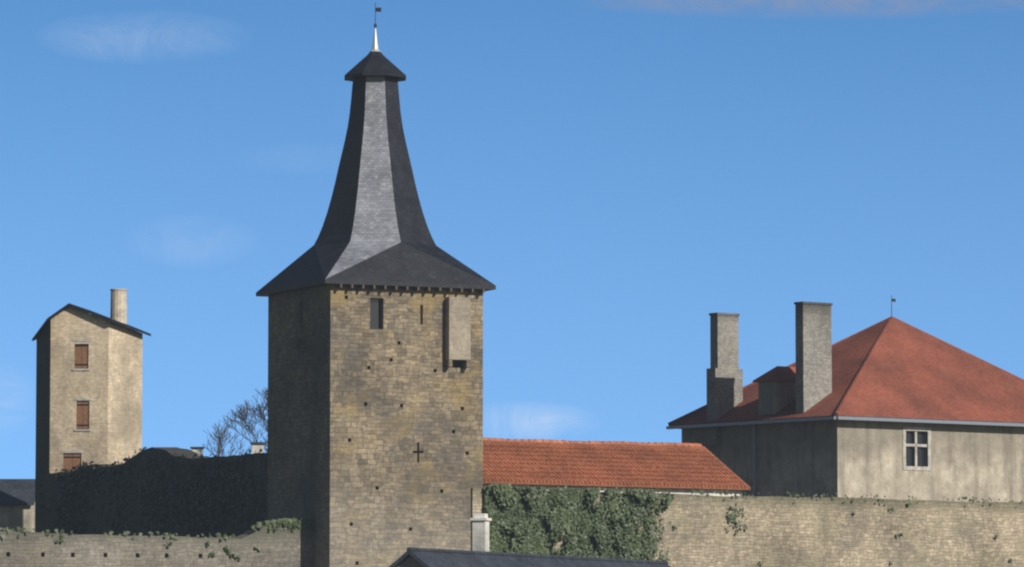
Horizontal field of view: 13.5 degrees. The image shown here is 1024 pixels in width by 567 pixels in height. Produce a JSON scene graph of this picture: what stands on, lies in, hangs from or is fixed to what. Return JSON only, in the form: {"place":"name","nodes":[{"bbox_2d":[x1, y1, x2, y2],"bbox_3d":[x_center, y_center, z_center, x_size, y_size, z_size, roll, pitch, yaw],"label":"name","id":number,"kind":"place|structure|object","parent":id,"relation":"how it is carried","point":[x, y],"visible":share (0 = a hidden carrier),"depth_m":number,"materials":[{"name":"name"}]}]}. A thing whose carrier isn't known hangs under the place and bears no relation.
{"place":"outdoors","nodes":[
{"label":"outdoors","id":0,"kind":"place"},
{"bbox_2d":[0,0,1023,478],"label":"sky","id":1,"kind":"structure","parent":0,"point":[623,175],"materials":[{"name":"blue"}]},
{"bbox_2d":[682,419,1023,501],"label":"hipped house","id":2,"kind":"structure","parent":0,"point":[852,458],"depth_m":225.88,"materials":[{"name":"paint"}]},
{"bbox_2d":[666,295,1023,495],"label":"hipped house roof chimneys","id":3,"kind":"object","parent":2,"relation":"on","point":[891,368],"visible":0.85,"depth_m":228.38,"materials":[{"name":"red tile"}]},
{"bbox_2d":[902,427,930,470],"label":"window","id":4,"kind":"structure","parent":2,"relation":"attached to","point":[914,445],"depth_m":225.39,"materials":[{"name":"wood"}]},
{"bbox_3d":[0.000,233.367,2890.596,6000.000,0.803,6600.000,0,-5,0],"label":"ground","id":5,"kind":"structure","parent":0,"visible":0},
{"bbox_2d":[0,479,34,531],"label":"house","id":6,"kind":"structure","parent":5,"relation":"on","point":[17,502],"depth_m":271.86,"materials":[{"name":"stone"}]},
{"bbox_2d":[35,344,142,532],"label":"hex turret","id":7,"kind":"object","parent":5,"relation":"on","point":[109,383],"visible":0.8,"depth_m":260.29,"materials":[{"name":"paint"}]},
{"bbox_2d":[61,339,90,470],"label":"shuttered windows","id":8,"kind":"structure","parent":7,"relation":"attached to","point":[81,354],"depth_m":260.03,"materials":[{"name":"brown wood"}]},
{"bbox_2d":[32,289,150,346],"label":"roof","id":9,"kind":"structure","parent":7,"relation":"on","point":[67,323],"depth_m":260.56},
{"bbox_2d":[42,447,267,537],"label":"wall","id":10,"kind":"structure","parent":5,"relation":"on","point":[49,487],"depth_m":233.75,"materials":[{"name":"plant"}]},
{"bbox_2d":[38,447,267,537],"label":"ivy","id":11,"kind":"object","parent":10,"relation":"attached to","point":[186,499],"depth_m":226.69,"materials":[{"name":"green plant"}]},
{"bbox_2d":[0,521,313,566],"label":"rampart","id":12,"kind":"object","parent":5,"relation":"on","point":[285,548],"visible":1,"depth_m":198.09,"materials":[{"name":"stone"}]},
{"bbox_2d":[0,517,315,560],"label":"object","id":13,"kind":"structure","parent":12,"relation":"on","point":[295,521],"depth_m":199.80,"materials":[{"name":"green plant"}]},
{"bbox_2d":[190,442,264,454],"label":"chimneys","id":14,"kind":"object","parent":5,"relation":"on","point":[256,446],"visible":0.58,"depth_m":228.05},
{"bbox_2d":[203,388,267,456],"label":"bare tree","id":15,"kind":"object","parent":5,"relation":"on","point":[241,417],"visible":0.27,"depth_m":241.08,"materials":[{"name":"brown plant"}]},
{"bbox_2d":[267,284,482,566],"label":"tower","id":16,"kind":"structure","parent":5,"relation":"on","point":[375,447],"depth_m":201.89,"materials":[{"name":"stone"}]},
{"bbox_2d":[370,298,380,328],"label":"tower window glass","id":17,"kind":"object","parent":16,"relation":"attached to","point":[375,313],"visible":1,"depth_m":201.82,"materials":[{"name":"grey glass"}]},
{"bbox_2d":[256,2,495,296],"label":"tower roof","id":18,"kind":"structure","parent":16,"relation":"on","point":[374,232],"depth_m":204.22,"materials":[{"name":"stone"}]},
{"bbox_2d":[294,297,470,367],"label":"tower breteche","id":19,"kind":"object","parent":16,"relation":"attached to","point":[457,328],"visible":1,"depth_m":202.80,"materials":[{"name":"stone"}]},
{"bbox_2d":[389,513,669,566],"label":"roof","id":20,"kind":"structure","parent":5,"relation":"on","point":[479,555],"depth_m":168.24,"materials":[{"name":"stone"}]},
{"bbox_2d":[483,437,750,495],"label":"tiled building","id":21,"kind":"structure","parent":5,"relation":"on","point":[678,468],"depth_m":212.53,"materials":[{"name":"red tile"}]},
{"bbox_2d":[471,488,1023,566],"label":"rampart","id":22,"kind":"object","parent":5,"relation":"on","point":[808,532],"visible":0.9,"depth_m":216.04,"materials":[{"name":"stone"}]},
{"bbox_2d":[482,483,1022,565],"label":"ivy","id":23,"kind":"object","parent":22,"relation":"attached to","point":[512,529],"visible":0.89,"depth_m":206.26,"materials":[{"name":"green plant"}]}
]}

